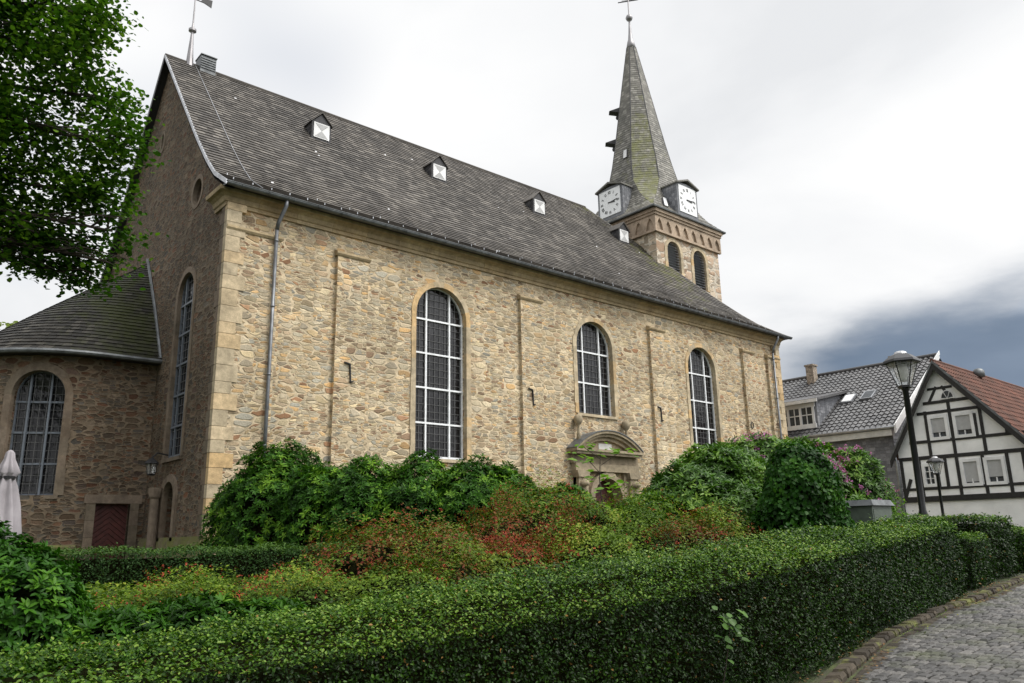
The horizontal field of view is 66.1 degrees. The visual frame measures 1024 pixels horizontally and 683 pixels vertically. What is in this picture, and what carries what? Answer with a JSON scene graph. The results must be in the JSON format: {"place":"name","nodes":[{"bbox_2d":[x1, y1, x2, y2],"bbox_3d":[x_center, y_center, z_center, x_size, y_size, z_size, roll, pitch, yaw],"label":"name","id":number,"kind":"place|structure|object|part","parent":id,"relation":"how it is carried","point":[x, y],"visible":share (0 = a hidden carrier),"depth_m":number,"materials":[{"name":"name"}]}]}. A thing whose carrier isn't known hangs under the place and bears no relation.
{"place":"outdoors","nodes":[
{"label":"outdoors","id":0,"kind":"place"},
{"bbox_2d":[0,0,1023,386],"label":"sky","id":1,"kind":"structure","parent":0,"point":[860,163],"materials":[{"name":"white"}]},
{"bbox_2d":[87,570,1023,682],"bbox_3d":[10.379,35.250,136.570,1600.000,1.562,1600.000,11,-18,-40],"label":"ground","id":2,"kind":"structure","parent":0,"point":[813,677],"depth_m":10.47,"materials":[{"name":"soil"}]},
{"bbox_2d":[0,321,17,329],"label":"birch tree","id":3,"kind":"object","parent":2,"relation":"on","point":[9,324],"visible":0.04,"depth_m":44.23,"materials":[{"name":"green plant"}]},
{"bbox_2d":[0,450,21,544],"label":"closed parasol","id":4,"kind":"object","parent":2,"relation":"on","point":[10,504],"visible":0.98,"depth_m":12.83,"materials":[{"name":"white fabric"}]},
{"bbox_2d":[0,520,99,677],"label":"rhododendron shrub","id":5,"kind":"object","parent":2,"relation":"on","point":[44,595],"visible":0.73,"depth_m":5.93,"materials":[{"name":"green plant"}]},
{"bbox_2d":[0,0,171,300],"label":"maple tree","id":6,"kind":"object","parent":2,"relation":"on","point":[24,237],"visible":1,"depth_m":13.79,"materials":[{"name":"green plant"}]},
{"bbox_2d":[89,570,241,614],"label":"azalea shrub","id":7,"kind":"object","parent":2,"relation":"on","point":[131,599],"visible":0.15,"depth_m":7.98,"materials":[{"name":"green plant"}]},
{"bbox_2d":[30,590,324,673],"bbox_3d":[-2.667,2.484,6.461,2.434,0.826,1.141,11,-18,-40],"label":"rhododendron shrub","id":8,"kind":"object","parent":2,"relation":"on","point":[157,617],"visible":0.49,"depth_m":6.22,"materials":[{"name":"green plant"}]},
{"bbox_2d":[126,554,343,612],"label":"azalea shrub","id":9,"kind":"object","parent":2,"relation":"on","point":[261,580],"visible":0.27,"depth_m":8.98,"materials":[{"name":"green plant"}]},
{"bbox_2d":[42,534,482,588],"bbox_3d":[-3.927,4.419,14.238,10.325,1.967,1.367,3,-15,-16],"label":"box hedge","id":10,"kind":"object","parent":2,"relation":"on","point":[103,570],"visible":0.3,"depth_m":13.56,"materials":[{"name":"green plant"}]},
{"bbox_2d":[235,550,457,625],"bbox_3d":[-1.708,2.799,8.725,2.685,0.950,1.743,6,-16,-27],"label":"azalea shrub","id":11,"kind":"object","parent":2,"relation":"on","point":[316,593],"visible":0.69,"depth_m":8.40,"materials":[{"name":"green plant"}]},
{"bbox_2d":[199,437,547,556],"bbox_3d":[-2.780,3.664,17.792,8.601,3.141,3.668,-5,-15,15],"label":"rhododendron shrub","id":12,"kind":"object","parent":2,"relation":"on","point":[274,494],"visible":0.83,"depth_m":16.94,"materials":[{"name":"green plant"}]},
{"bbox_2d":[300,503,487,590],"bbox_3d":[-1.561,2.920,10.554,3.014,1.458,2.150,11,-18,-40],"label":"azalea shrub","id":13,"kind":"object","parent":2,"relation":"on","point":[354,561],"visible":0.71,"depth_m":10.24,"materials":[{"name":"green plant"}]},
{"bbox_2d":[0,0,792,559],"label":"church","id":14,"kind":"structure","parent":2,"relation":"on","point":[330,288],"depth_m":25.35,"materials":[{"name":"stone"}]},
{"bbox_2d":[0,362,72,498],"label":"window","id":15,"kind":"structure","parent":14,"relation":"in","point":[41,428],"depth_m":22.20,"materials":[{"name":"grey glass"}]},
{"bbox_2d":[90,504,127,558],"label":"door","id":16,"kind":"structure","parent":14,"relation":"in","point":[109,527],"depth_m":22.53,"materials":[{"name":"red wood"}]},
{"bbox_2d":[145,474,177,557],"bbox_3d":[-9.509,4.880,21.316,0.490,2.551,1.427,11,-18,-40],"label":"side doorway","id":17,"kind":"structure","parent":14,"relation":"in","point":[158,497],"depth_m":21.63,"materials":[{"name":"brown stone"}]},
{"bbox_2d":[160,130,165,152],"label":"round window","id":18,"kind":"structure","parent":14,"relation":"in","point":[162,143],"depth_m":27.34,"materials":[{"name":"brown stone"}]},
{"bbox_2d":[160,266,196,463],"bbox_3d":[-9.425,0.574,22.522,0.270,5.685,1.700,11,-18,-40],"label":"window","id":19,"kind":"structure","parent":14,"relation":"in","point":[173,440],"depth_m":22.70,"materials":[{"name":"grey glass"}]},
{"bbox_2d":[191,174,203,208],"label":"round window","id":20,"kind":"structure","parent":14,"relation":"in","point":[199,179],"depth_m":23.76,"materials":[{"name":"brown stone"}]},
{"bbox_2d":[409,282,471,462],"bbox_3d":[-2.318,0.925,25.167,2.376,5.858,0.340,11,-18,-40],"label":"window","id":21,"kind":"structure","parent":14,"relation":"in","point":[436,375],"depth_m":25.30,"materials":[{"name":"glass"}]},
{"bbox_2d":[572,317,618,419],"bbox_3d":[3.097,0.988,29.987,2.380,3.889,0.340,11,-18,-40],"label":"window","id":22,"kind":"structure","parent":14,"relation":"in","point":[590,349],"depth_m":30.18,"materials":[{"name":"glass"}]},
{"bbox_2d":[595,480,613,512],"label":"door","id":23,"kind":"structure","parent":14,"relation":"in","point":[604,491],"depth_m":29.24,"materials":[{"name":"black wood"}]},
{"bbox_2d":[685,343,723,451],"bbox_3d":[8.255,2.552,34.176,2.378,5.032,0.340,11,-18,-40],"label":"window","id":24,"kind":"structure","parent":14,"relation":"in","point":[701,413],"depth_m":34.47,"materials":[{"name":"glass"}]},
{"bbox_2d":[81,573,864,628],"bbox_3d":[-1.664,3.830,10.741,11.834,1.203,7.721,11,-18,-40],"label":"ground cover","id":25,"kind":"object","parent":2,"relation":"on","point":[112,591],"visible":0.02,"depth_m":11.01,"materials":[{"name":"green plant"}]},
{"bbox_2d":[379,527,577,598],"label":"azalea shrub","id":26,"kind":"object","parent":2,"relation":"on","point":[522,557],"visible":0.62,"depth_m":9.60,"materials":[{"name":"green plant"}]},
{"bbox_2d":[0,510,968,682],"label":"clipped hedge","id":27,"kind":"object","parent":2,"relation":"on","point":[806,597],"visible":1,"depth_m":7.04,"materials":[{"name":"green plant"}]},
{"bbox_2d":[444,463,604,574],"bbox_3d":[0.205,2.862,12.293,2.830,1.943,2.516,11,-18,-40],"label":"azalea shrub","id":28,"kind":"object","parent":2,"relation":"on","point":[526,522],"visible":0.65,"depth_m":12.07,"materials":[{"name":"green plant"}]},
{"bbox_2d":[517,482,600,521],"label":"evergreen shrub","id":29,"kind":"object","parent":2,"relation":"on","point":[575,489],"visible":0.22,"depth_m":14.99,"materials":[{"name":"green plant"}]},
{"bbox_2d":[558,442,638,517],"bbox_3d":[1.463,2.733,12.914,1.427,2.216,1.083,-1,-14,0],"label":"maple sapling","id":30,"kind":"object","parent":2,"relation":"on","point":[616,451],"visible":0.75,"depth_m":13.00,"materials":[{"name":"green plant"}]},
{"bbox_2d":[519,505,680,576],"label":"azalea shrub","id":31,"kind":"object","parent":2,"relation":"on","point":[642,540],"visible":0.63,"depth_m":10.73,"materials":[{"name":"green plant"}]},
{"bbox_2d":[551,480,694,552],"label":"azalea shrub","id":32,"kind":"object","parent":2,"relation":"on","point":[603,519],"visible":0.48,"depth_m":12.63,"materials":[{"name":"green plant"}]},
{"bbox_2d":[615,440,778,541],"bbox_3d":[4.068,3.071,14.955,3.008,2.650,5.511,-11,-17,34],"label":"rhododendron shrub","id":33,"kind":"object","parent":2,"relation":"on","point":[703,475],"visible":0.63,"depth_m":13.82,"materials":[{"name":"green plant"}]},
{"bbox_2d":[637,500,767,556],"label":"azalea shrub","id":34,"kind":"object","parent":2,"relation":"on","point":[686,535],"visible":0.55,"depth_m":11.98,"materials":[{"name":"green plant"}]},
{"bbox_2d":[745,440,857,544],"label":"ivy bush","id":35,"kind":"object","parent":2,"relation":"on","point":[802,483],"visible":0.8,"depth_m":12.35,"materials":[{"name":"green plant"}]},
{"bbox_2d":[725,431,898,514],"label":"rhododendron shrub","id":36,"kind":"object","parent":2,"relation":"on","point":[857,478],"visible":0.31,"depth_m":17.92,"materials":[{"name":"green plant"}]},
{"bbox_2d":[782,351,941,518],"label":"slate clad house","id":37,"kind":"structure","parent":2,"relation":"on","point":[863,406],"depth_m":38.97,"materials":[{"name":"grey stone"}]},
{"bbox_2d":[839,393,856,403],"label":"roof window","id":38,"kind":"structure","parent":37,"relation":"in","point":[849,398],"depth_m":39.91,"materials":[{"name":"glass"}]},
{"bbox_2d":[859,389,876,400],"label":"roof window","id":39,"kind":"structure","parent":37,"relation":"in","point":[867,395],"depth_m":39.26,"materials":[{"name":"glass"}]},
{"bbox_2d":[845,499,894,525],"bbox_3d":[7.705,4.063,16.836,1.020,1.300,0.670,11,-18,-40],"label":"utility cabinet","id":40,"kind":"object","parent":2,"relation":"on","point":[861,509],"visible":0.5,"depth_m":16.64,"materials":[{"name":"grey plastic"}]},
{"bbox_3d":[7.703,4.103,16.788,0.872,1.000,0.522,11,-18,-40],"label":"door","id":41,"kind":"part","parent":40,"relation":"part of","materials":[{"name":"grey plastic"}]},
{"bbox_2d":[864,492,907,524],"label":"leafy shrub","id":42,"kind":"object","parent":2,"relation":"on","point":[898,514],"visible":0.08,"depth_m":17.98,"materials":[{"name":"green plant"}]},
{"bbox_2d":[882,351,927,516],"bbox_3d":[9.181,2.607,17.923,0.835,4.896,0.723,11,-18,-40],"label":"street lamp","id":43,"kind":"object","parent":2,"relation":"on","point":[901,361],"visible":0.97,"depth_m":18.14,"materials":[{"name":"metal"}]},
{"bbox_2d":[818,575,1023,682],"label":"kerb","id":44,"kind":"structure","parent":2,"relation":"on","point":[848,667],"depth_m":11.17,"materials":[{"name":"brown stone"}]},
{"bbox_2d":[926,456,944,515],"bbox_3d":[12.104,4.643,22.149,0.476,2.788,0.412,11,-18,-40],"label":"street lamp","id":45,"kind":"object","parent":2,"relation":"on","point":[935,460],"visible":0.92,"depth_m":22.30,"materials":[{"name":"metal"}]},
{"bbox_2d":[889,359,1023,526],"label":"timber framed house","id":46,"kind":"structure","parent":2,"relation":"on","point":[969,427],"depth_m":31.37,"materials":[{"name":"white paint"}]},
{"bbox_2d":[921,463,936,486],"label":"window","id":47,"kind":"structure","parent":46,"relation":"in","point":[929,479],"depth_m":31.99,"materials":[{"name":"white paint"}]},
{"bbox_2d":[927,414,949,440],"bbox_3d":[17.354,3.497,31.974,0.140,1.000,0.760,11,-18,-40],"label":"window","id":48,"kind":"structure","parent":46,"relation":"in","point":[938,427],"depth_m":31.96,"materials":[{"name":"white paint"}]},
{"bbox_2d":[940,390,954,399],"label":"fan window","id":49,"kind":"structure","parent":46,"relation":"in","point":[946,394],"depth_m":31.85,"materials":[{"name":"white paint"}]},
{"bbox_2d":[951,411,975,437],"bbox_3d":[17.978,3.310,31.275,0.140,1.000,0.770,11,-18,-40],"label":"window","id":50,"kind":"structure","parent":46,"relation":"in","point":[963,422],"depth_m":31.27,"materials":[{"name":"white paint"}]},
{"bbox_2d":[959,458,983,486],"bbox_3d":[18.014,5.124,30.821,0.140,1.060,0.730,11,-18,-40],"label":"window","id":51,"kind":"structure","parent":46,"relation":"in","point":[971,472],"depth_m":30.81,"materials":[{"name":"white paint"}]},
{"bbox_2d":[982,456,1007,484],"bbox_3d":[18.573,4.956,30.196,0.140,1.060,0.740,11,-18,-40],"label":"window","id":52,"kind":"structure","parent":46,"relation":"in","point":[994,467],"depth_m":30.19,"materials":[{"name":"white paint"}]},
{"bbox_2d":[944,530,995,589],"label":"clipped hedge","id":53,"kind":"object","parent":2,"relation":"on","point":[973,554],"visible":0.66,"depth_m":17.12,"materials":[{"name":"green plant"}]},
{"bbox_2d":[930,512,1021,581],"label":"clipped hedge","id":54,"kind":"object","parent":2,"relation":"on","point":[989,527],"visible":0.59,"depth_m":18.86,"materials":[{"name":"green plant"}]},
{"bbox_2d":[1001,524,1023,572],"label":"clipped hedge","id":55,"kind":"object","parent":2,"relation":"on","point":[1019,532],"visible":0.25,"depth_m":20.02,"materials":[{"name":"green plant"}]},
{"bbox_2d":[712,606,749,682],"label":"maple seedling","id":56,"kind":"object","parent":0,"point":[733,622],"visible":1,"depth_m":7.44,"materials":[{"name":"green plant"}]},
{"bbox_2d":[810,574,1023,682],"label":"street","id":57,"kind":"structure","parent":0,"point":[825,673],"depth_m":9.79,"materials":[{"name":"stone"}]},
{"bbox_2d":[804,581,1021,682],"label":"leaf litter","id":58,"kind":"object","parent":57,"relation":"on","point":[906,634],"visible":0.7,"depth_m":11.68,"materials":[{"name":"brown plant"}]},
{"bbox_2d":[851,577,1023,648],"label":"weeds","id":59,"kind":"object","parent":57,"relation":"on","point":[936,616],"visible":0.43,"depth_m":12.81,"materials":[{"name":"green plant"}]},
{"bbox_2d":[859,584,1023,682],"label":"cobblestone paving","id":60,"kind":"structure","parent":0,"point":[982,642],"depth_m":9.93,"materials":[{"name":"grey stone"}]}
]}

